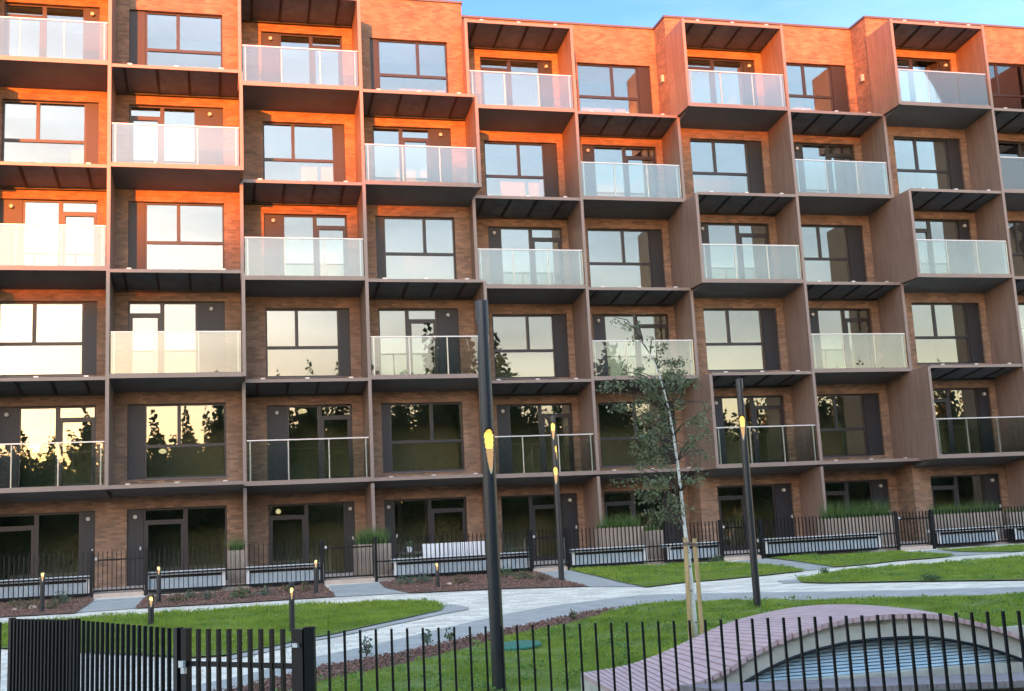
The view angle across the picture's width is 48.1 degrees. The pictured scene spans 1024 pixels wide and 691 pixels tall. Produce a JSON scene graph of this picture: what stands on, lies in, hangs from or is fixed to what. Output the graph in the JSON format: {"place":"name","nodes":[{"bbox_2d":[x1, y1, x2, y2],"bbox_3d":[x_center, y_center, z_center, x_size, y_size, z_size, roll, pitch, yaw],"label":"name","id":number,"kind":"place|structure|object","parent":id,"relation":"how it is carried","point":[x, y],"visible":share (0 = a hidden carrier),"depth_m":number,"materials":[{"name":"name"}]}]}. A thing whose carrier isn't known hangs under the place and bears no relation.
{"place":"outdoors","nodes":[
{"label":"outdoors","id":0,"kind":"place"},
{"bbox_2d":[2,539,1018,601],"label":"terrace","id":1,"kind":"structure","parent":0,"point":[389,578],"depth_m":32.04,"materials":[{"name":"beige concrete"}]},
{"bbox_2d":[227,550,245,583],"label":"wooden planter","id":2,"kind":"object","parent":1,"relation":"on","point":[230,579],"visible":0.85,"depth_m":29.73,"materials":[{"name":"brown wood"}]},
{"bbox_2d":[353,543,391,574],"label":"wooden planter","id":3,"kind":"object","parent":1,"relation":"on","point":[366,568],"visible":0.62,"depth_m":30.64,"materials":[{"name":"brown wood"}]},
{"bbox_2d":[351,526,392,545],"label":"ornamental grass","id":4,"kind":"object","parent":3,"relation":"in","point":[367,535],"depth_m":30.96,"materials":[{"name":"green plant"}]},
{"bbox_2d":[419,541,484,556],"bbox_3d":[-1.670,5.846,31.823,1.762,0.751,0.620,0,-10,-14],"label":"garden sofa","id":5,"kind":"object","parent":1,"relation":"on","point":[449,549],"visible":0.37,"depth_m":31.55,"materials":[{"name":"white paint"}]},
{"bbox_2d":[594,526,643,547],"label":"wooden planter","id":6,"kind":"object","parent":1,"relation":"on","point":[615,537],"visible":0.49,"depth_m":33.95,"materials":[{"name":"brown wood"}]},
{"bbox_2d":[639,530,663,558],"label":"wooden planter","id":7,"kind":"object","parent":1,"relation":"on","point":[651,542],"visible":0.57,"depth_m":32.61,"materials":[{"name":"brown wood"}]},
{"bbox_2d":[817,515,895,544],"bbox_3d":[10.652,5.747,35.355,2.494,0.900,0.500,0,-10,-14],"label":"wooden planter","id":8,"kind":"object","parent":1,"relation":"on","point":[850,527],"visible":0.43,"depth_m":35.16,"materials":[{"name":"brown wood"}]},
{"bbox_2d":[815,498,897,518],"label":"ornamental grass","id":9,"kind":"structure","parent":8,"relation":"in","point":[860,511],"depth_m":35.36,"materials":[{"name":"green plant"}]},
{"bbox_2d":[924,511,1003,541],"bbox_3d":[14.002,5.622,35.497,2.423,0.860,0.500,0,-10,-14],"label":"wooden planter","id":10,"kind":"object","parent":1,"relation":"on","point":[966,522],"visible":0.36,"depth_m":35.32,"materials":[{"name":"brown wood"}]},
{"bbox_2d":[0,0,1023,587],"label":"apartment building","id":11,"kind":"structure","parent":0,"point":[236,236],"depth_m":37.91,"materials":[{"name":"brick"}]},
{"bbox_2d":[0,511,94,578],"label":"terrace door","id":12,"kind":"structure","parent":11,"relation":"in","point":[86,518],"depth_m":31.77,"materials":[{"name":"black metal"}]},
{"bbox_2d":[0,406,95,487],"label":"balcony door","id":13,"kind":"structure","parent":11,"relation":"in","point":[10,417],"depth_m":31.94,"materials":[{"name":"black"}]},
{"bbox_2d":[0,302,96,376],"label":"window","id":14,"kind":"structure","parent":11,"relation":"in","point":[89,309],"depth_m":32.70,"materials":[{"name":"black"}]},
{"bbox_2d":[0,199,97,265],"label":"balcony door","id":15,"kind":"structure","parent":11,"relation":"in","point":[12,211],"depth_m":32.88,"materials":[{"name":"black"}]},
{"bbox_2d":[2,100,98,163],"bbox_3d":[-13.476,-6.097,33.545,2.648,2.140,0.120,0,-10,-14],"label":"window","id":16,"kind":"structure","parent":11,"relation":"in","point":[91,110],"depth_m":33.69,"materials":[{"name":"black"}]},
{"bbox_2d":[4,3,99,59],"bbox_3d":[-13.609,-8.963,33.970,2.648,2.340,0.210,0,-10,-14],"label":"balcony door","id":17,"kind":"structure","parent":11,"relation":"in","point":[91,32],"depth_m":34.17,"materials":[{"name":"black"}]},
{"bbox_2d":[129,10,222,67],"bbox_3d":[-10.208,-9.082,34.904,2.718,2.140,0.120,0,-10,-14],"label":"window","id":18,"kind":"structure","parent":11,"relation":"in","point":[138,26],"depth_m":34.71,"materials":[{"name":"black"}]},
{"bbox_2d":[129,105,223,164],"bbox_3d":[-10.046,-6.034,34.360,2.718,2.340,0.210,0,-10,-14],"label":"balcony door","id":19,"kind":"structure","parent":11,"relation":"in","point":[210,140],"depth_m":34.56,"materials":[{"name":"black"}]},
{"bbox_2d":[128,202,224,268],"bbox_3d":[-9.911,-3.168,33.935,2.718,2.140,0.120,0,-10,-14],"label":"window","id":20,"kind":"structure","parent":11,"relation":"in","point":[137,238],"depth_m":33.70,"materials":[{"name":"black"}]},
{"bbox_2d":[128,302,224,372],"bbox_3d":[-9.749,-0.121,33.391,2.718,2.340,0.210,0,-10,-14],"label":"balcony door","id":21,"kind":"structure","parent":11,"relation":"in","point":[209,316],"depth_m":33.55,"materials":[{"name":"black"}]},
{"bbox_2d":[127,403,226,480],"bbox_3d":[-9.591,2.753,32.913,2.738,2.175,0.230,0,-10,-14],"label":"window","id":22,"kind":"structure","parent":11,"relation":"in","point":[137,448],"depth_m":32.73,"materials":[{"name":"black"}]},
{"bbox_2d":[127,505,226,585],"bbox_3d":[-9.458,5.644,32.446,2.718,2.110,0.210,0,-10,-14],"label":"terrace door","id":23,"kind":"structure","parent":11,"relation":"in","point":[137,525],"depth_m":32.28,"materials":[{"name":"black metal"}]},
{"bbox_2d":[261,32,342,85],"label":"balcony door","id":24,"kind":"structure","parent":11,"relation":"in","point":[271,57],"depth_m":36.66,"materials":[{"name":"black"}]},
{"bbox_2d":[262,122,344,181],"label":"window","id":25,"kind":"structure","parent":11,"relation":"in","point":[338,146],"depth_m":36.46,"materials":[{"name":"black"}]},
{"bbox_2d":[264,214,347,275],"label":"balcony door","id":26,"kind":"structure","parent":11,"relation":"in","point":[273,223],"depth_m":35.67,"materials":[{"name":"black"}]},
{"bbox_2d":[265,309,350,378],"bbox_3d":[-6.284,-0.065,35.300,2.578,2.175,0.230,0,-10,-14],"label":"window","id":27,"kind":"structure","parent":11,"relation":"in","point":[343,332],"depth_m":35.46,"materials":[{"name":"black"}]},
{"bbox_2d":[267,404,352,480],"bbox_3d":[-6.122,2.975,34.814,2.558,2.340,0.210,0,-10,-14],"label":"balcony door","id":28,"kind":"structure","parent":11,"relation":"in","point":[277,416],"depth_m":34.69,"materials":[{"name":"black"}]},
{"bbox_2d":[268,501,354,573],"bbox_3d":[-5.983,5.783,34.354,2.558,2.110,0.210,0,-10,-14],"label":"terrace door","id":29,"kind":"structure","parent":11,"relation":"in","point":[348,507],"depth_m":34.45,"materials":[{"name":"black metal"}]},
{"bbox_2d":[370,39,447,92],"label":"window","id":30,"kind":"structure","parent":11,"relation":"in","point":[374,43],"depth_m":37.59,"materials":[{"name":"black"}]},
{"bbox_2d":[372,127,451,181],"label":"balcony door","id":31,"kind":"structure","parent":11,"relation":"in","point":[436,137],"depth_m":37.33,"materials":[{"name":"black"}]},
{"bbox_2d":[375,216,455,278],"bbox_3d":[-3.083,-3.058,36.701,2.558,2.140,0.120,0,-10,-14],"label":"window","id":32,"kind":"structure","parent":11,"relation":"in","point":[381,253],"depth_m":36.54,"materials":[{"name":"black"}]},
{"bbox_2d":[378,309,459,374],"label":"balcony door","id":33,"kind":"structure","parent":11,"relation":"in","point":[445,323],"depth_m":36.33,"materials":[{"name":"black"}]},
{"bbox_2d":[381,402,465,473],"bbox_3d":[-2.763,2.864,35.679,2.578,2.175,0.230,0,-10,-14],"label":"window","id":34,"kind":"structure","parent":11,"relation":"in","point":[387,442],"depth_m":35.54,"materials":[{"name":"black"}]},
{"bbox_2d":[384,497,466,569],"bbox_3d":[-2.630,5.755,35.212,2.558,2.110,0.210,0,-10,-14],"label":"terrace door","id":35,"kind":"structure","parent":11,"relation":"in","point":[389,511],"depth_m":35.28,"materials":[{"name":"black metal"}]},
{"bbox_2d":[480,58,553,106],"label":"balcony door","id":36,"kind":"structure","parent":11,"relation":"in","point":[544,67],"depth_m":39.73,"materials":[{"name":"black"}]},
{"bbox_2d":[484,141,558,196],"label":"window","id":37,"kind":"structure","parent":11,"relation":"in","point":[549,157],"depth_m":39.26,"materials":[{"name":"black"}]},
{"bbox_2d":[488,227,563,284],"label":"balcony door","id":38,"kind":"structure","parent":11,"relation":"in","point":[494,233],"depth_m":38.54,"materials":[{"name":"black"}]},
{"bbox_2d":[492,315,568,379],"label":"window","id":39,"kind":"structure","parent":11,"relation":"in","point":[558,322],"depth_m":38.26,"materials":[{"name":"black"}]},
{"bbox_2d":[496,403,574,473],"bbox_3d":[0.769,3.085,37.596,2.568,2.340,0.210,0,-10,-14],"label":"balcony door","id":40,"kind":"structure","parent":11,"relation":"in","point":[503,411],"depth_m":37.51,"materials":[{"name":"black"}]},
{"bbox_2d":[501,493,577,560],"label":"terrace door","id":41,"kind":"structure","parent":11,"relation":"in","point":[568,502],"depth_m":37.34,"materials":[{"name":"black"}]},
{"bbox_2d":[577,63,651,113],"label":"window","id":42,"kind":"structure","parent":11,"relation":"in","point":[642,75],"depth_m":40.65,"materials":[{"name":"black"}]},
{"bbox_2d":[582,145,657,196],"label":"balcony door","id":43,"kind":"structure","parent":11,"relation":"in","point":[587,150],"depth_m":39.95,"materials":[{"name":"black"}]},
{"bbox_2d":[587,229,664,286],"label":"window","id":44,"kind":"structure","parent":11,"relation":"in","point":[654,241],"depth_m":39.66,"materials":[{"name":"black"}]},
{"bbox_2d":[592,315,670,375],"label":"balcony door","id":45,"kind":"structure","parent":11,"relation":"in","point":[599,330],"depth_m":38.85,"materials":[{"name":"black"}]},
{"bbox_2d":[598,401,676,467],"bbox_3d":[4.204,2.974,38.480,2.748,2.175,0.230,0,-10,-14],"label":"window","id":46,"kind":"structure","parent":11,"relation":"in","point":[665,439],"depth_m":38.56,"materials":[{"name":"black"}]},
{"bbox_2d":[603,489,682,543],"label":"terrace door","id":47,"kind":"structure","parent":11,"relation":"in","point":[632,508],"depth_m":38.20,"materials":[{"name":"black"}]},
{"bbox_2d":[687,58,756,104],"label":"balcony door","id":48,"kind":"structure","parent":11,"relation":"in","point":[745,66],"depth_m":40.59,"materials":[{"name":"black"}]},
{"bbox_2d":[690,139,764,192],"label":"window","id":49,"kind":"structure","parent":11,"relation":"in","point":[754,174],"depth_m":40.09,"materials":[{"name":"black"}]},
{"bbox_2d":[700,223,771,278],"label":"balcony door","id":50,"kind":"structure","parent":11,"relation":"in","point":[704,226],"depth_m":39.46,"materials":[{"name":"black"}]},
{"bbox_2d":[703,309,779,371],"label":"window","id":51,"kind":"structure","parent":11,"relation":"in","point":[768,327],"depth_m":39.08,"materials":[{"name":"black"}]},
{"bbox_2d":[714,396,787,463],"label":"balcony door","id":52,"kind":"structure","parent":11,"relation":"in","point":[717,400],"depth_m":38.45,"materials":[{"name":"black"}]},
{"bbox_2d":[717,483,794,550],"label":"terrace door","id":53,"kind":"structure","parent":11,"relation":"in","point":[781,493],"depth_m":38.17,"materials":[{"name":"black"}]},
{"bbox_2d":[786,63,848,111],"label":"window","id":54,"kind":"structure","parent":11,"relation":"in","point":[838,96],"depth_m":41.49,"materials":[{"name":"black"}]},
{"bbox_2d":[793,143,856,193],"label":"balcony door","id":55,"kind":"structure","parent":11,"relation":"in","point":[798,151],"depth_m":40.89,"materials":[{"name":"black"}]},
{"bbox_2d":[801,225,865,281],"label":"window","id":56,"kind":"structure","parent":11,"relation":"in","point":[854,258],"depth_m":40.50,"materials":[{"name":"black"}]},
{"bbox_2d":[809,309,874,368],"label":"balcony door","id":57,"kind":"structure","parent":11,"relation":"in","point":[813,313],"depth_m":39.88,"materials":[{"name":"black"}]},
{"bbox_2d":[817,393,883,457],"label":"window","id":58,"kind":"structure","parent":11,"relation":"in","point":[871,420],"depth_m":39.51,"materials":[{"name":"black"}]},
{"bbox_2d":[825,479,889,513],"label":"terrace door","id":59,"kind":"structure","parent":11,"relation":"in","point":[878,489],"depth_m":39.14,"materials":[{"name":"black"}]},
{"bbox_2d":[897,58,949,101],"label":"balcony door","id":60,"kind":"structure","parent":11,"relation":"in","point":[913,64],"depth_m":41.41,"materials":[{"name":"black"}]},
{"bbox_2d":[894,137,963,189],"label":"window","id":61,"kind":"structure","parent":11,"relation":"in","point":[953,170],"depth_m":40.95,"materials":[{"name":"black"}]},
{"bbox_2d":[914,219,973,273],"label":"balcony door","id":62,"kind":"structure","parent":11,"relation":"in","point":[961,226],"depth_m":40.45,"materials":[{"name":"black"}]},
{"bbox_2d":[911,303,984,364],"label":"window","id":63,"kind":"structure","parent":11,"relation":"in","point":[973,337],"depth_m":39.94,"materials":[{"name":"black"}]},
{"bbox_2d":[933,388,994,453],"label":"balcony door","id":64,"kind":"structure","parent":11,"relation":"in","point":[981,396],"depth_m":39.46,"materials":[{"name":"black"}]},
{"bbox_2d":[930,474,1000,510],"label":"terrace door","id":65,"kind":"structure","parent":11,"relation":"in","point":[989,482],"depth_m":39.08,"materials":[{"name":"black"}]},
{"bbox_2d":[988,63,1023,108],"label":"window","id":66,"kind":"structure","parent":11,"relation":"in","point":[1007,81],"depth_m":42.24,"materials":[{"name":"black"}]},
{"bbox_2d":[998,141,1023,156],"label":"balcony door","id":67,"kind":"structure","parent":11,"relation":"in","point":[1006,149],"depth_m":41.80,"materials":[{"name":"black"}]},
{"bbox_2d":[1008,221,1023,275],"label":"window","id":68,"kind":"structure","parent":11,"relation":"in","point":[1016,229],"depth_m":41.15,"materials":[{"name":"black"}]},
{"bbox_2d":[0,542,1023,690],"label":"path","id":69,"kind":"structure","parent":0,"point":[475,602],"depth_m":21.85,"materials":[{"name":"grey concrete"}]},
{"bbox_2d":[7,617,76,690],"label":"picket fence","id":70,"kind":"object","parent":69,"relation":"on","point":[40,654],"visible":0.99,"depth_m":9.26,"materials":[{"name":"black metal"}]},
{"bbox_2d":[0,551,92,599],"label":"picket fence","id":71,"kind":"object","parent":69,"relation":"on","point":[90,593],"visible":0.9,"depth_m":27.87,"materials":[{"name":"black metal"}]},
{"bbox_2d":[93,550,143,593],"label":"garden gate","id":72,"kind":"structure","parent":71,"relation":"attached to","point":[107,560],"depth_m":28.25,"materials":[{"name":"black metal"}]},
{"bbox_2d":[72,618,182,690],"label":"picket fence","id":73,"kind":"object","parent":69,"relation":"on","point":[79,642],"visible":1,"depth_m":8.16,"materials":[{"name":"black metal"}]},
{"bbox_2d":[145,539,323,595],"bbox_3d":[-6.978,5.593,28.962,4.370,1.158,0.080,0,-10,-14],"label":"picket fence","id":74,"kind":"object","parent":69,"relation":"on","point":[226,570],"visible":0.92,"depth_m":28.94,"materials":[{"name":"black metal"}]},
{"bbox_2d":[323,538,374,579],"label":"garden gate","id":75,"kind":"structure","parent":74,"relation":"attached to","point":[348,547],"depth_m":29.67,"materials":[{"name":"black metal"}]},
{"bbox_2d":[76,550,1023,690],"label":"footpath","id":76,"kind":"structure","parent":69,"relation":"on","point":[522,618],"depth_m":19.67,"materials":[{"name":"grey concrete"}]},
{"bbox_2d":[550,415,565,579],"bbox_3d":[1.070,3.594,27.230,0.198,3.873,0.198,0,-10,-14],"label":"lamp post","id":77,"kind":"object","parent":69,"relation":"on","point":[557,498],"visible":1,"depth_m":27.17,"materials":[{"name":"brown metal"}]},
{"bbox_2d":[566,545,647,567],"bbox_3d":[2.620,5.842,31.749,2.194,0.498,0.550,0,-10,-14],"label":"planter","id":78,"kind":"object","parent":69,"relation":"on","point":[605,556],"visible":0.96,"depth_m":31.55,"materials":[{"name":"white concrete"}]},
{"bbox_2d":[565,520,723,569],"bbox_3d":[3.688,5.505,31.693,4.550,1.158,0.080,0,-10,-14],"label":"picket fence","id":79,"kind":"object","parent":69,"relation":"on","point":[719,545],"visible":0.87,"depth_m":31.65,"materials":[{"name":"black metal"}]},
{"bbox_2d":[531,529,566,567],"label":"garden gate","id":80,"kind":"structure","parent":79,"relation":"attached to","point":[542,537],"depth_m":30.97,"materials":[{"name":"black metal"}]},
{"bbox_2d":[721,519,760,556],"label":"garden gate","id":81,"kind":"structure","parent":79,"relation":"attached to","point":[734,527],"depth_m":32.38,"materials":[{"name":"black metal"}]},
{"bbox_2d":[758,511,899,558],"bbox_3d":[9.175,5.460,33.098,4.400,1.158,0.080,0,-10,-14],"label":"picket fence","id":82,"kind":"object","parent":69,"relation":"on","point":[895,531],"visible":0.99,"depth_m":33.10,"materials":[{"name":"black metal"}]},
{"bbox_2d":[896,511,932,546],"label":"garden gate","id":83,"kind":"structure","parent":82,"relation":"attached to","point":[913,518],"depth_m":33.79,"materials":[{"name":"black metal"}]},
{"bbox_2d":[926,526,999,545],"bbox_3d":[13.595,5.752,34.559,2.097,0.498,0.550,0,-10,-14],"label":"planter","id":84,"kind":"object","parent":69,"relation":"on","point":[966,536],"visible":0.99,"depth_m":34.36,"materials":[{"name":"white concrete"}]},
{"bbox_2d":[929,506,1023,548],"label":"picket fence","id":85,"kind":"object","parent":69,"relation":"on","point":[933,530],"visible":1,"depth_m":34.28,"materials":[{"name":"black metal"}]},
{"bbox_2d":[1,543,1023,690],"bbox_3d":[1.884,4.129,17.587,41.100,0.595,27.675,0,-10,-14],"label":"lawn","id":86,"kind":"structure","parent":0,"point":[417,682],"depth_m":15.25,"materials":[{"name":"green plant"}]},
{"bbox_2d":[178,628,191,690],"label":"gate post","id":87,"kind":"object","parent":86,"relation":"on","point":[186,658],"visible":1,"depth_m":7.31,"materials":[{"name":"black metal"}]},
{"bbox_2d":[303,626,316,690],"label":"gate post","id":88,"kind":"object","parent":86,"relation":"on","point":[310,676],"visible":1,"depth_m":6.75,"materials":[{"name":"black metal"}]},
{"bbox_2d":[189,629,304,690],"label":"metal gate","id":89,"kind":"structure","parent":88,"relation":"attached to","point":[296,665],"depth_m":7.01,"materials":[{"name":"black metal"}]},
{"bbox_2d":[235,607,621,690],"bbox_3d":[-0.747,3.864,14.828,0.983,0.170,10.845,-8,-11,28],"label":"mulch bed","id":90,"kind":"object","parent":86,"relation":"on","point":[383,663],"visible":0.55,"depth_m":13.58,"materials":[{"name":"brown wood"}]},
{"bbox_2d":[0,571,634,690],"bbox_3d":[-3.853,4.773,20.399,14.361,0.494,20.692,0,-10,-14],"label":"bark mulch","id":91,"kind":"object","parent":90,"relation":"on","point":[450,643],"visible":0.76,"depth_m":24.57,"materials":[{"name":"brown wood"}]},
{"bbox_2d":[0,575,89,601],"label":"planter","id":92,"kind":"object","parent":91,"relation":"on","point":[46,588],"visible":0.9,"depth_m":27.95,"materials":[{"name":"white concrete"}]},
{"bbox_2d":[148,568,224,592],"bbox_3d":[-8.233,5.931,28.970,1.925,0.498,0.550,0,-10,-14],"label":"planter","id":93,"kind":"object","parent":91,"relation":"on","point":[198,578],"visible":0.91,"depth_m":28.79,"materials":[{"name":"white concrete"}]},
{"bbox_2d":[246,563,323,586],"bbox_3d":[-5.851,5.911,29.580,1.952,0.498,0.550,0,-10,-14],"label":"planter","id":94,"kind":"object","parent":91,"relation":"on","point":[273,577],"visible":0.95,"depth_m":29.35,"materials":[{"name":"white concrete"}]},
{"bbox_2d":[374,529,532,581],"bbox_3d":[-1.524,5.548,30.359,4.230,1.158,0.080,0,-10,-14],"label":"picket fence","id":95,"kind":"object","parent":91,"relation":"on","point":[452,557],"visible":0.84,"depth_m":30.30,"materials":[{"name":"black metal"}]},
{"bbox_2d":[391,552,529,577],"bbox_3d":[-1.329,5.874,30.738,3.760,0.498,0.550,0,-10,-14],"label":"planter","id":96,"kind":"object","parent":91,"relation":"on","point":[411,568],"visible":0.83,"depth_m":30.48,"materials":[{"name":"white concrete"}]},
{"bbox_2d":[475,300,509,690],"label":"lamp post","id":97,"kind":"object","parent":86,"relation":"on","point":[489,487],"visible":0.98,"depth_m":11.10,"materials":[{"name":"black metal"}]},
{"bbox_2d":[594,314,713,636],"bbox_3d":[1.899,1.617,14.425,1.868,4.124,1.166,0,-10,-14],"label":"birch sapling","id":98,"kind":"object","parent":86,"relation":"on","point":[661,404],"visible":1,"depth_m":14.45,"materials":[{"name":"green plant"}]},
{"bbox_2d":[327,611,1023,690],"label":"picket fence","id":99,"kind":"object","parent":86,"relation":"on","point":[786,653],"visible":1,"depth_m":6.58,"materials":[{"name":"black metal"}]},
{"bbox_2d":[682,537,692,639],"bbox_3d":[2.182,3.035,14.189,0.094,1.304,0.080,0,-10,-14],"label":"tree stake","id":100,"kind":"object","parent":86,"relation":"on","point":[685,544],"visible":0.83,"depth_m":14.19,"materials":[{"name":"brown wood"}]},
{"bbox_2d":[692,538,703,633],"bbox_3d":[2.394,3.126,14.768,0.077,1.267,0.077,-8,-11,30],"label":"tree stake","id":101,"kind":"object","parent":86,"relation":"on","point":[698,586],"visible":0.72,"depth_m":14.75,"materials":[{"name":"brown wood"}]},
{"bbox_2d":[735,378,760,607],"bbox_3d":[3.745,2.318,18.187,0.174,3.611,0.174,0,-10,-14],"label":"lamp post","id":102,"kind":"object","parent":86,"relation":"on","point":[748,501],"visible":1,"depth_m":18.14,"materials":[{"name":"brown metal"}]},
{"bbox_2d":[580,604,1023,690],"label":"wavy bench","id":103,"kind":"object","parent":86,"relation":"on","point":[836,612],"visible":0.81,"depth_m":8.34,"materials":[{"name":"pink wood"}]},
{"bbox_2d":[757,533,882,556],"bbox_3d":[8.950,5.790,33.370,3.755,0.498,0.550,0,-10,-14],"label":"planter","id":104,"kind":"object","parent":86,"relation":"on","point":[813,546],"visible":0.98,"depth_m":33.16,"materials":[{"name":"white concrete"}]},
{"bbox_2d":[679,672,1023,690],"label":"slatted bench","id":105,"kind":"object","parent":86,"relation":"on","point":[939,682],"visible":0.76,"depth_m":7.66,"materials":[{"name":"grey wood"}]},
{"bbox_2d":[750,625,1023,681],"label":"slatted lounger","id":106,"kind":"object","parent":86,"relation":"on","point":[857,656],"visible":0.31,"depth_m":8.37,"materials":[{"name":"wood"}]},
{"bbox_2d":[94,545,932,598],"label":"garden path","id":107,"kind":"structure","parent":0,"point":[359,580],"depth_m":29.69,"materials":[{"name":"grey concrete"}]},
{"bbox_2d":[660,541,719,561],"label":"planter","id":108,"kind":"object","parent":107,"relation":"on","point":[682,552],"visible":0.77,"depth_m":32.21,"materials":[{"name":"white concrete"}]},
{"bbox_2d":[451,0,1023,26],"label":"sky","id":109,"kind":"structure","parent":0,"point":[643,13],"materials":[{"name":"blue"}]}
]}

